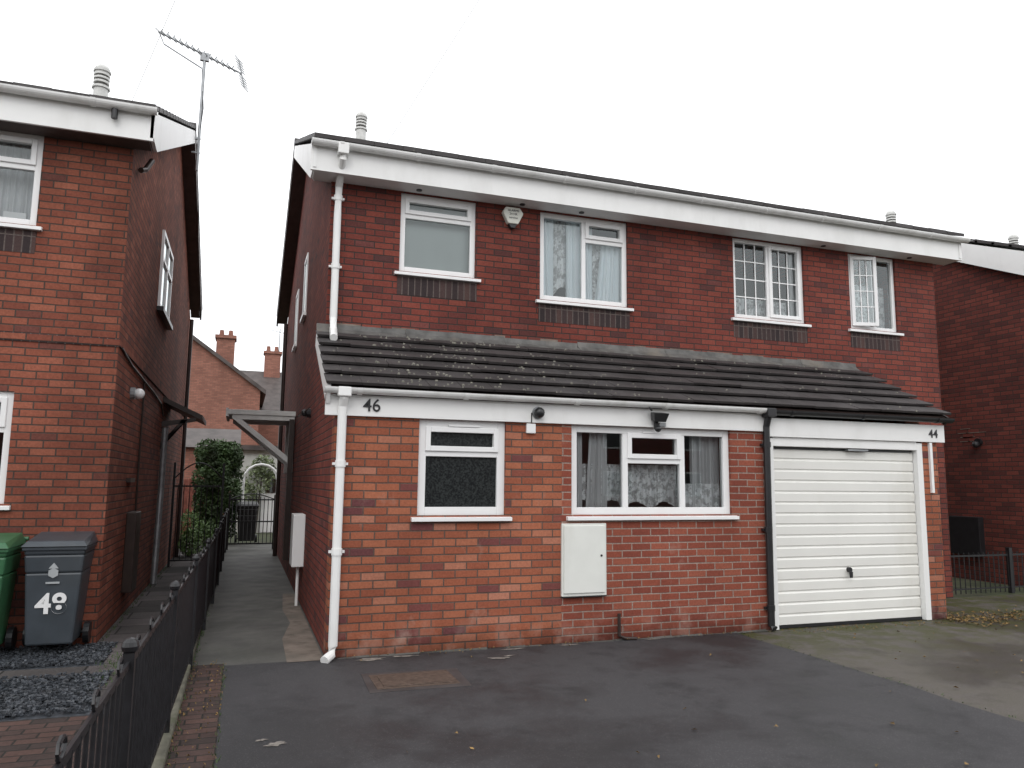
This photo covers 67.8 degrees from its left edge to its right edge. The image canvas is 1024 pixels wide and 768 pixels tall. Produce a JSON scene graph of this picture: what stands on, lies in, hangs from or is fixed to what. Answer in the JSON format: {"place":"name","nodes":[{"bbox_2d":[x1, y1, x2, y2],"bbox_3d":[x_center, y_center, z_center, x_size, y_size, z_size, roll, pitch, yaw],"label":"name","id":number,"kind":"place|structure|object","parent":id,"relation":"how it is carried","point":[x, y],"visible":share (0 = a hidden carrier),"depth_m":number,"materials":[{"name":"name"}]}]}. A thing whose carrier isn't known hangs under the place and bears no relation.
{"place":"outdoors","nodes":[
{"label":"outdoors","id":0,"kind":"place"},
{"bbox_2d":[0,715,108,767],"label":"neighbour drive","id":1,"kind":"structure","parent":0,"point":[30,743],"depth_m":4.66,"materials":[{"name":"brick"}]},
{"bbox_2d":[0,80,202,309],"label":"roof tiles","id":2,"kind":"object","parent":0,"point":[162,112],"visible":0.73,"depth_m":7.79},
{"bbox_2d":[99,545,205,643],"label":"neighbour path","id":3,"kind":"structure","parent":0,"point":[141,612],"depth_m":9.64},
{"bbox_2d":[167,462,224,566],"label":"metal gate","id":4,"kind":"structure","parent":3,"relation":"on","point":[172,508],"depth_m":14.11,"materials":[{"name":"black metal"}]},
{"bbox_2d":[178,508,217,556],"bbox_3d":[-6.899,3.250,16.734,0.918,0.970,2.558,4,-8,-26],"label":"shrub","id":5,"kind":"object","parent":3,"relation":"on","point":[189,541],"visible":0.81,"depth_m":16.41,"materials":[{"name":"green plant"}]},
{"bbox_2d":[77,562,1023,767],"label":"weeds","id":6,"kind":"object","parent":3,"relation":"on","point":[110,678],"visible":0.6,"depth_m":6.43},
{"bbox_2d":[182,428,240,506],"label":"garden shed","id":7,"kind":"structure","parent":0,"point":[194,436],"depth_m":25.00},
{"bbox_2d":[193,544,322,665],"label":"side path","id":8,"kind":"structure","parent":0,"point":[248,622],"depth_m":9.23,"materials":[{"name":"concrete"}]},
{"bbox_2d":[226,493,274,549],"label":"metal gate","id":9,"kind":"structure","parent":8,"relation":"on","point":[247,521],"depth_m":17.62,"materials":[{"name":"black metal"}]},
{"bbox_2d":[282,593,321,661],"bbox_3d":[-2.535,2.707,8.738,0.320,0.001,4.250,3,-8,-19],"label":"side path channel","id":10,"kind":"object","parent":8,"relation":"on","point":[299,643],"visible":0.88,"depth_m":7.76,"materials":[{"name":"concrete"}]},
{"bbox_2d":[257,425,278,445],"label":"walls","id":11,"kind":"structure","parent":0,"point":[269,433],"depth_m":41.24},
{"bbox_2d":[240,370,281,410],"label":"roof","id":12,"kind":"structure","parent":11,"relation":"on","point":[271,386],"depth_m":43.77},
{"bbox_2d":[0,0,1023,371],"label":"sky","id":13,"kind":"structure","parent":0,"point":[913,109],"materials":[{"name":"white"}]},
{"bbox_2d":[179,533,1023,751],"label":"ground","id":14,"kind":"structure","parent":0,"point":[988,593],"depth_m":12.48,"materials":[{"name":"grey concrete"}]},
{"bbox_2d":[0,136,106,647],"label":"front wall","id":15,"kind":"structure","parent":14,"relation":"on","point":[48,286],"depth_m":7.51,"materials":[{"name":"brick"}]},
{"bbox_2d":[0,391,13,503],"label":"lounge window frame","id":16,"kind":"object","parent":15,"relation":"attached to","point":[6,401],"visible":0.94,"depth_m":7.34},
{"bbox_2d":[0,142,34,219],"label":"curtain","id":17,"kind":"object","parent":15,"relation":"hanging from","point":[16,190],"visible":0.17,"depth_m":7.86,"materials":[{"name":"fabric"}]},
{"bbox_2d":[0,228,36,253],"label":"soldier panel","id":18,"kind":"object","parent":15,"relation":"attached to","point":[17,240],"visible":1,"depth_m":7.54,"materials":[{"name":"brown brick"}]},
{"bbox_2d":[0,131,43,225],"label":"bedroom window frame","id":19,"kind":"object","parent":15,"relation":"attached to","point":[33,164],"visible":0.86,"depth_m":7.67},
{"bbox_2d":[0,121,151,150],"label":"soffit","id":20,"kind":"structure","parent":15,"relation":"attached to","point":[70,135],"depth_m":7.71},
{"bbox_2d":[0,92,154,141],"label":"fascia","id":21,"kind":"structure","parent":20,"relation":"attached to","point":[30,110],"depth_m":7.59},
{"bbox_2d":[0,83,157,115],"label":"gutter","id":22,"kind":"object","parent":21,"relation":"attached to","point":[68,97],"visible":1,"depth_m":7.53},
{"bbox_2d":[150,115,194,151],"bbox_3d":[-4.513,-3.385,10.298,0.035,2.330,4.990,3,-8,-19],"label":"white bargeboard","id":23,"kind":"object","parent":20,"relation":"on","point":[168,134],"visible":0.88,"depth_m":9.09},
{"bbox_2d":[155,28,247,235],"bbox_3d":[-5.240,-4.308,12.924,1.100,3.155,1.460,-1,-8,15],"label":"tv aerial","id":24,"kind":"object","parent":23,"relation":"attached to","point":[205,57],"visible":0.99,"depth_m":12.88,"materials":[{"name":"metal"}]},
{"bbox_2d":[0,332,183,416],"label":"string course","id":25,"kind":"object","parent":15,"relation":"attached to","point":[67,339],"visible":0.79,"depth_m":7.62,"materials":[{"name":"brown brick"}]},
{"bbox_2d":[0,646,109,721],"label":"slate gravel bed","id":26,"kind":"object","parent":14,"relation":"on","point":[37,715],"depth_m":5.39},
{"bbox_2d":[0,665,112,681],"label":"neighbour paving","id":27,"kind":"structure","parent":26,"relation":"on","point":[38,672],"depth_m":6.30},
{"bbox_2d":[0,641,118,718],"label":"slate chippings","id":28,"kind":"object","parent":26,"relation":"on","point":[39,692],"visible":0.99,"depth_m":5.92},
{"bbox_2d":[0,533,28,649],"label":"wheelie bin","id":29,"kind":"object","parent":28,"relation":"on","point":[11,544],"visible":0.93,"depth_m":6.85,"materials":[{"name":"green plastic"}]},
{"bbox_2d":[21,531,97,645],"bbox_3d":[-4.235,1.917,7.107,0.555,1.037,0.622,3,-8,-19],"label":"wheelie bin","id":30,"kind":"object","parent":28,"relation":"on","point":[57,569],"visible":1,"depth_m":6.89,"materials":[{"name":"black plastic"}]},
{"bbox_2d":[67,143,189,645],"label":"flank wall","id":31,"kind":"structure","parent":14,"relation":"on","point":[141,212],"depth_m":8.59,"materials":[{"name":"brick"}]},
{"bbox_2d":[121,511,140,592],"bbox_3d":[-4.538,1.988,9.079,0.110,0.920,0.450,3,-8,-19],"label":"flank meter box","id":32,"kind":"object","parent":31,"relation":"attached to","point":[131,552],"visible":1,"depth_m":8.89,"materials":[{"name":"brown plastic"}]},
{"bbox_2d":[150,428,167,583],"bbox_3d":[-5.500,1.879,11.877,0.087,2.406,0.286,3,-8,-19],"label":"soil pipe","id":33,"kind":"object","parent":31,"relation":"attached to","point":[158,522],"visible":1,"depth_m":11.90,"materials":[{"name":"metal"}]},
{"bbox_2d":[157,230,173,318],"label":"flank window frame","id":34,"kind":"object","parent":31,"relation":"attached to","point":[162,259],"visible":0.73,"depth_m":11.36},
{"bbox_2d":[150,142,199,317],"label":"verge soffit","id":35,"kind":"structure","parent":31,"relation":"attached to","point":[188,184],"depth_m":14.43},
{"bbox_2d":[160,397,205,448],"bbox_3d":[-5.525,0.719,12.869,0.600,0.850,1.400,3,-8,-19],"label":"door canopy","id":36,"kind":"object","parent":31,"relation":"attached to","point":[192,416],"visible":1,"depth_m":12.24,"materials":[{"name":"brown wood"}]},
{"bbox_2d":[174,319,193,556],"bbox_3d":[-6.913,1.093,16.069,0.077,5.000,0.077,3,-8,-19],"label":"downpipe","id":37,"kind":"object","parent":31,"relation":"attached to","point":[181,479],"visible":1,"depth_m":16.02,"materials":[{"name":"brown plastic"}]},
{"bbox_2d":[151,628,201,767],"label":"path kerb","id":38,"kind":"structure","parent":14,"relation":"on","point":[161,754],"depth_m":4.79,"materials":[{"name":"concrete"}]},
{"bbox_2d":[52,508,228,767],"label":"iron railing fence","id":39,"kind":"object","parent":38,"relation":"on","point":[142,690],"visible":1,"depth_m":3.78,"materials":[{"name":"metal"}]},
{"bbox_2d":[164,664,223,767],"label":"driveway edging","id":40,"kind":"object","parent":14,"relation":"on","point":[192,721],"visible":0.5,"depth_m":5.01,"materials":[{"name":"brick"}]},
{"bbox_2d":[189,438,244,543],"bbox_3d":[-7.518,2.708,19.404,1.289,2.706,1.556,3,-8,-19],"label":"hedge","id":41,"kind":"object","parent":14,"relation":"on","point":[215,454],"visible":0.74,"depth_m":19.12,"materials":[{"name":"green plant"}]},
{"bbox_2d":[187,340,259,444],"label":"walls","id":42,"kind":"structure","parent":14,"relation":"on","point":[218,387],"depth_m":34.97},
{"bbox_2d":[235,501,258,542],"bbox_3d":[-6.777,3.530,19.465,0.570,1.037,0.622,3,-8,-19],"label":"wheelie bin","id":43,"kind":"object","parent":14,"relation":"on","point":[245,515],"visible":0.77,"depth_m":19.24,"materials":[{"name":"black plastic"}]},
{"bbox_2d":[229,445,277,532],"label":"outbuilding","id":44,"kind":"structure","parent":14,"relation":"on","point":[251,453],"depth_m":23.48,"materials":[{"name":"white paint"}]},
{"bbox_2d":[239,454,276,532],"bbox_3d":[-7.797,3.324,23.160,1.160,2.398,0.496,3,-8,-19],"label":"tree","id":45,"kind":"object","parent":14,"relation":"on","point":[260,470],"visible":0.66,"depth_m":23.20,"materials":[{"name":"green plant"}]},
{"bbox_2d":[277,173,362,651],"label":"flank wall","id":46,"kind":"structure","parent":14,"relation":"on","point":[310,485],"depth_m":9.64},
{"bbox_2d":[226,408,295,472],"bbox_3d":[-4.363,1.003,13.139,1.100,1.040,1.240,3,-8,-19],"label":"door canopy","id":47,"kind":"object","parent":46,"relation":"attached to","point":[242,419],"visible":0.82,"depth_m":12.70,"materials":[{"name":"grey paint"}]},
{"bbox_2d":[272,324,287,555],"bbox_3d":[-4.994,1.159,16.421,0.090,5.000,0.086,3,-8,-19],"label":"soil pipe","id":48,"kind":"object","parent":46,"relation":"attached to","point":[280,439],"visible":1,"depth_m":16.37,"materials":[{"name":"brown plastic"}]},
{"bbox_2d":[278,161,305,323],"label":"verge soffit","id":49,"kind":"structure","parent":46,"relation":"attached to","point":[296,207],"depth_m":15.11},
{"bbox_2d":[283,407,308,559],"bbox_3d":[-3.079,1.518,10.858,0.080,2.300,3.800,3,-8,-19],"label":"flank soil pipe","id":50,"kind":"object","parent":46,"relation":"attached to","point":[288,490],"visible":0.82,"depth_m":12.54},
{"bbox_2d":[289,513,305,566],"bbox_3d":[-2.792,2.023,9.908,0.150,0.660,0.450,3,-8,-19],"label":"flank meter box","id":51,"kind":"object","parent":46,"relation":"attached to","point":[297,542],"visible":1,"depth_m":9.71,"materials":[{"name":"white plastic"}]},
{"bbox_2d":[320,396,348,662],"bbox_3d":[-1.604,1.272,6.938,0.149,2.449,0.213,1,-7,0],"label":"downpipe","id":52,"kind":"object","parent":46,"relation":"attached to","point":[340,463],"visible":0.93,"depth_m":6.94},
{"bbox_2d":[329,154,346,340],"bbox_3d":[-1.938,-1.539,8.476,0.143,2.227,0.441,3,-8,-19],"label":"downpipe","id":53,"kind":"object","parent":46,"relation":"attached to","point":[338,199],"visible":0.96,"depth_m":8.59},
{"bbox_2d":[323,415,362,658],"bbox_3d":[-1.584,1.405,7.138,0.252,2.300,0.222,3,-8,-19],"label":"front wall corner","id":54,"kind":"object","parent":14,"relation":"on","point":[347,596],"visible":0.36,"depth_m":7.05,"materials":[{"name":"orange brick"}]},
{"bbox_2d":[354,416,561,655],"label":"front wall","id":55,"kind":"structure","parent":14,"relation":"on","point":[429,586],"depth_m":7.34,"materials":[{"name":"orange brick"}]},
{"bbox_2d":[417,419,504,514],"bbox_3d":[-0.504,0.828,7.543,0.890,0.930,0.088,3,-8,-19],"label":"obscure window frame","id":56,"kind":"object","parent":55,"relation":"attached to","point":[496,430],"visible":0.97,"depth_m":7.52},
{"bbox_2d":[425,432,495,506],"bbox_3d":[-0.506,0.829,7.548,0.730,0.770,0.001,3,-8,-19],"label":"obscure window glass","id":57,"kind":"object","parent":56,"relation":"in","point":[460,481],"visible":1,"depth_m":7.54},
{"bbox_2d":[561,523,606,596],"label":"meter frame","id":58,"kind":"object","parent":55,"relation":"attached to","point":[562,566],"visible":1,"depth_m":7.72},
{"bbox_2d":[564,525,604,593],"bbox_3d":[0.741,1.784,7.759,0.460,0.675,0.015,3,-8,-19],"label":"meter door","id":59,"kind":"structure","parent":58,"relation":"in","point":[584,560],"depth_m":7.75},
{"bbox_2d":[348,185,929,424],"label":"wall","id":60,"kind":"structure","parent":14,"relation":"on","point":[680,288],"depth_m":10.02,"materials":[{"name":"red brick"}]},
{"bbox_2d":[404,204,468,272],"bbox_3d":[-0.933,-1.740,9.278,0.950,1.000,0.010,3,-8,-19],"label":"frosted blind","id":61,"kind":"object","parent":60,"relation":"attached to","point":[435,246],"visible":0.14,"depth_m":9.27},
{"bbox_2d":[397,275,476,300],"bbox_3d":[-0.888,-1.134,9.050,0.970,0.230,0.024,3,-8,-19],"label":"soldier panel","id":62,"kind":"object","parent":60,"relation":"attached to","point":[434,288],"visible":1,"depth_m":9.04,"materials":[{"name":"blue brick"}]},
{"bbox_2d":[399,193,475,277],"bbox_3d":[-0.898,-1.772,9.183,0.930,0.960,0.088,3,-8,-19],"label":"bathroom window frame","id":63,"kind":"object","parent":60,"relation":"attached to","point":[468,220],"visible":0.9,"depth_m":9.18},
{"bbox_2d":[544,219,553,295],"bbox_3d":[0.438,-1.607,9.733,0.210,1.080,0.053,3,-8,-19],"label":"curtain","id":64,"kind":"object","parent":60,"relation":"hanging from","point":[548,257],"visible":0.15,"depth_m":9.74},
{"bbox_2d":[553,221,565,293],"bbox_3d":[0.678,-1.585,9.879,0.400,1.080,0.052,3,-8,-19],"label":"net","id":65,"kind":"object","parent":60,"relation":"attached to","point":[559,254],"visible":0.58,"depth_m":9.87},
{"bbox_2d":[566,222,579,298],"bbox_3d":[0.794,-1.588,9.851,0.200,1.080,0.046,3,-8,-19],"label":"curtain","id":66,"kind":"object","parent":60,"relation":"hanging from","point":[572,260],"visible":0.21,"depth_m":9.86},
{"bbox_2d":[540,212,626,306],"bbox_3d":[0.912,-1.583,9.801,1.230,1.140,0.088,3,-8,-19],"label":"bedroom window frame","id":67,"kind":"object","parent":60,"relation":"attached to","point":[586,224],"visible":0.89,"depth_m":9.83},
{"bbox_2d":[595,246,619,301],"bbox_3d":[1.253,-1.433,9.999,0.380,0.820,0.049,3,-8,-21],"label":"curtain","id":68,"kind":"object","parent":67,"relation":"hanging from","point":[608,284],"visible":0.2,"depth_m":10.01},
{"bbox_2d":[538,303,629,328],"bbox_3d":[0.921,-0.855,9.656,1.270,0.230,0.024,3,-8,-19],"label":"soldier panel","id":69,"kind":"object","parent":60,"relation":"attached to","point":[552,313],"visible":1,"depth_m":9.64,"materials":[{"name":"blue brick"}]},
{"bbox_2d":[322,340,944,417],"bbox_3d":[1.632,-0.063,9.012,7.510,0.817,1.463,3,-8,-19],"label":"lean to deck","id":70,"kind":"object","parent":60,"relation":"attached to","point":[722,404],"visible":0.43,"depth_m":8.56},
{"bbox_2d":[325,394,764,431],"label":"fascia","id":71,"kind":"structure","parent":70,"relation":"attached to","point":[432,408],"depth_m":7.77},
{"bbox_2d":[324,386,954,422],"bbox_3d":[1.887,0.263,8.295,7.684,0.078,0.125,3,-8,-19],"label":"gutter","id":72,"kind":"object","parent":71,"relation":"attached to","point":[414,393],"depth_m":7.98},
{"bbox_2d":[316,323,859,370],"bbox_3d":[1.404,-0.439,9.706,7.576,0.128,0.110,3,-8,-19],"label":"lead flashing","id":73,"kind":"object","parent":70,"relation":"on","point":[424,334],"visible":1,"depth_m":9.53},
{"bbox_2d":[333,334,916,411],"bbox_3d":[1.609,-0.121,8.948,7.279,0.751,1.448,3,-8,-19],"label":"roof debris","id":74,"kind":"object","parent":70,"relation":"on","point":[515,369],"visible":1,"depth_m":8.24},
{"bbox_2d":[316,330,951,414],"bbox_3d":[1.645,-0.102,8.981,7.608,0.777,1.496,3,-8,-19],"label":"lean to tiles","id":75,"kind":"object","parent":70,"relation":"on","point":[690,383],"visible":1,"depth_m":8.63,"materials":[{"name":"tile"}]},
{"bbox_2d":[312,171,955,264],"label":"soffit","id":76,"kind":"structure","parent":60,"relation":"attached to","point":[368,182],"depth_m":9.81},
{"bbox_2d":[294,144,316,177],"bbox_3d":[-2.986,-3.284,10.875,0.035,2.350,4.900,3,-8,-19],"label":"white bargeboard","id":77,"kind":"object","parent":76,"relation":"on","point":[302,155],"visible":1,"depth_m":9.77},
{"bbox_2d":[310,145,961,260],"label":"fascia","id":78,"kind":"structure","parent":76,"relation":"attached to","point":[392,169],"depth_m":9.67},
{"bbox_2d":[311,137,970,242],"bbox_3d":[2.358,-2.417,9.991,9.684,0.066,0.132,3,-8,-19],"label":"gutter","id":79,"kind":"object","parent":78,"relation":"attached to","point":[513,171],"visible":0.99,"depth_m":9.61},
{"bbox_2d":[736,298,785,316],"bbox_3d":[3.528,-1.041,10.820,0.850,0.300,0.054,3,-8,-19],"label":"net","id":80,"kind":"object","parent":60,"relation":"attached to","point":[740,306],"visible":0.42,"depth_m":10.79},
{"bbox_2d":[732,238,803,322],"bbox_3d":[3.590,-1.439,10.733,1.190,1.130,0.088,3,-8,-19],"label":"georgian window frame","id":81,"kind":"object","parent":60,"relation":"attached to","point":[767,249],"visible":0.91,"depth_m":10.74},
{"bbox_2d":[734,321,807,343],"bbox_3d":[3.600,-0.717,10.589,1.230,0.230,0.024,3,-8,-19],"label":"soldier panel","id":82,"kind":"object","parent":60,"relation":"attached to","point":[763,331],"visible":1,"depth_m":10.57,"materials":[{"name":"blue brick"}]},
{"bbox_2d":[854,285,884,327],"bbox_3d":[5.348,-1.135,11.499,0.680,0.700,0.055,3,-8,-19],"label":"net","id":83,"kind":"object","parent":60,"relation":"attached to","point":[865,310],"visible":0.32,"depth_m":11.51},
{"bbox_2d":[848,254,895,331],"bbox_3d":[5.350,-1.350,11.285,0.880,1.130,0.203,3,-8,-19],"label":"box room window frame","id":84,"kind":"object","parent":60,"relation":"attached to","point":[872,292],"visible":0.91,"depth_m":11.23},
{"bbox_2d":[850,332,900,350],"bbox_3d":[5.341,-0.620,11.194,0.920,0.230,0.024,3,-8,-19],"label":"soldier panel","id":85,"kind":"object","parent":60,"relation":"attached to","point":[875,341],"visible":1,"depth_m":11.18,"materials":[{"name":"brown brick"}]},
{"bbox_2d":[561,424,771,643],"bbox_3d":[1.661,1.585,8.268,2.530,2.300,0.220,3,-8,-19],"label":"front wall infill","id":86,"kind":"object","parent":14,"relation":"on","point":[675,577],"visible":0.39,"depth_m":8.16,"materials":[{"name":"brick"}]},
{"bbox_2d":[586,433,606,506],"bbox_3d":[0.896,0.923,8.166,0.250,0.870,0.049,3,-8,-19],"label":"curtain","id":87,"kind":"object","parent":86,"relation":"hanging from","point":[597,454],"visible":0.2,"depth_m":8.17,"materials":[{"name":"fabric"}]},
{"bbox_2d":[582,464,619,506],"bbox_3d":[0.884,1.110,8.169,0.650,0.500,0.082,3,-8,-19],"label":"net","id":88,"kind":"object","parent":86,"relation":"attached to","point":[613,481],"visible":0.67,"depth_m":8.22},
{"bbox_2d":[572,425,729,514],"bbox_3d":[1.510,0.939,8.243,1.940,0.930,0.088,3,-8,-19],"label":"lounge window frame","id":89,"kind":"object","parent":86,"relation":"attached to","point":[627,435],"visible":0.98,"depth_m":8.22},
{"bbox_2d":[628,465,675,506],"bbox_3d":[1.512,1.145,8.388,0.680,0.500,0.054,3,-8,-19],"label":"net","id":90,"kind":"object","parent":86,"relation":"attached to","point":[651,485],"visible":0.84,"depth_m":8.40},
{"bbox_2d":[566,515,738,520],"bbox_3d":[1.517,1.424,8.146,2.060,0.054,0.150,3,-8,-19],"label":"lounge window sill","id":91,"kind":"structure","parent":86,"relation":"attached to","point":[587,518],"depth_m":8.05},
{"bbox_2d":[675,484,719,506],"bbox_3d":[2.091,1.268,8.517,0.570,0.300,0.053,3,-8,-19],"label":"net","id":92,"kind":"object","parent":86,"relation":"attached to","point":[703,496],"visible":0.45,"depth_m":8.54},
{"bbox_2d":[689,436,718,506],"bbox_3d":[2.180,0.994,8.608,0.370,0.870,0.062,3,-8,-19],"label":"curtain","id":93,"kind":"object","parent":86,"relation":"hanging from","point":[704,460],"visible":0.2,"depth_m":8.62,"materials":[{"name":"fabric"}]},
{"bbox_2d":[553,275,787,506],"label":"interior partitions","id":94,"kind":"object","parent":14,"relation":"on","point":[652,446],"visible":0.05,"depth_m":10.15,"materials":[{"name":"paint"}]},
{"bbox_2d":[734,244,952,597],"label":"flank wall","id":95,"kind":"structure","parent":14,"relation":"on","point":[931,343],"depth_m":11.59,"materials":[{"name":"red brick"}]},
{"bbox_2d":[933,262,1023,585],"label":"flank wall","id":96,"kind":"structure","parent":14,"relation":"on","point":[979,310],"depth_m":13.32,"materials":[{"name":"brick"}]},
{"bbox_2d":[949,516,985,554],"bbox_3d":[8.039,2.676,13.460,0.120,0.660,0.600,3,-8,-19],"label":"flank meter box","id":97,"kind":"object","parent":96,"relation":"attached to","point":[967,536],"visible":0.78,"depth_m":13.39,"materials":[{"name":"black plastic"}]},
{"bbox_3d":[12.961,-1.525,13.875,9.400,0.020,0.260,3,-8,-19],"label":"soffit","id":98,"kind":"object","parent":96,"relation":"attached to","visible":0},
{"bbox_2d":[956,243,1023,274],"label":"white bargeboard","id":99,"kind":"object","parent":98,"relation":"on","point":[1007,260],"depth_m":13.07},
{"bbox_2d":[951,547,1023,594],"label":"iron railing fence","id":100,"kind":"object","parent":14,"relation":"on","point":[1011,586],"visible":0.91,"depth_m":11.57,"materials":[{"name":"metal"}]},
{"bbox_2d":[214,633,1023,767],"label":"driveway","id":101,"kind":"structure","parent":0,"point":[739,696],"depth_m":5.28,"materials":[{"name":"asphalt"}]},
{"bbox_2d":[361,668,471,692],"bbox_3d":[-0.780,2.391,6.168,0.830,0.011,0.620,3,-8,-19],"label":"drain cover","id":102,"kind":"object","parent":101,"relation":"on","point":[409,680],"visible":1,"depth_m":6.11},
{"bbox_2d":[337,629,766,658],"bbox_3d":[0.616,2.590,7.629,4.643,0.019,0.043,3,-8,-19],"label":"wall foot mortar","id":103,"kind":"object","parent":101,"relation":"on","point":[484,648],"depth_m":7.34,"materials":[{"name":"concrete"}]},
{"bbox_2d":[277,132,963,315],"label":"roof tiles","id":104,"kind":"object","parent":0,"point":[306,139],"visible":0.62,"depth_m":9.78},
{"bbox_2d":[684,410,843,487],"bbox_3d":[3.653,1.661,10.258,3.000,2.600,0.040,3,-8,-19],"label":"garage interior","id":105,"kind":"object","parent":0,"point":[687,463],"depth_m":9.97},
{"bbox_2d":[773,446,921,628],"bbox_3d":[3.966,1.787,9.017,2.130,2.038,0.040,3,-8,-19],"label":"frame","id":106,"kind":"object","parent":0,"point":[846,622],"visible":0.82,"depth_m":8.94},
{"bbox_2d":[770,437,931,629],"bbox_3d":[3.970,1.732,8.999,2.320,2.143,0.110,3,-8,-19],"label":"garage frame","id":107,"kind":"object","parent":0,"point":[915,448],"visible":0.7,"depth_m":9.23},
{"bbox_2d":[773,449,920,624],"bbox_3d":[3.968,1.776,9.014,2.130,2.000,0.019,3,-8,-19],"label":"garage door","id":108,"kind":"structure","parent":107,"relation":"in","point":[837,513],"depth_m":9.00,"materials":[{"name":"metal"}]},
{"bbox_2d":[770,418,944,442],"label":"garage fascia","id":109,"kind":"structure","parent":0,"point":[808,428],"depth_m":9.10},
{"bbox_2d":[740,594,1023,721],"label":"driveway","id":110,"kind":"structure","parent":0,"point":[981,683],"depth_m":7.53,"materials":[{"name":"concrete"}]},
{"bbox_2d":[167,605,1023,767],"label":"fallen leaves","id":111,"kind":"object","parent":110,"relation":"on","point":[957,618],"visible":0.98,"depth_m":8.74,"materials":[{"name":"brown plant"}]},
{"bbox_2d":[844,418,918,441],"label":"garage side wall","id":112,"kind":"structure","parent":110,"relation":"on","point":[883,421],"depth_m":10.11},
{"bbox_2d":[760,417,776,630],"bbox_3d":[2.885,1.509,8.520,0.144,2.440,0.125,3,-8,-19],"label":"black downpipe","id":113,"kind":"object","parent":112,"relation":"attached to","point":[768,527],"visible":0.95,"depth_m":8.50,"materials":[{"name":"plastic"}]},
{"bbox_2d":[916,442,946,619],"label":"garage pier","id":114,"kind":"structure","parent":0,"point":[935,558],"depth_m":9.37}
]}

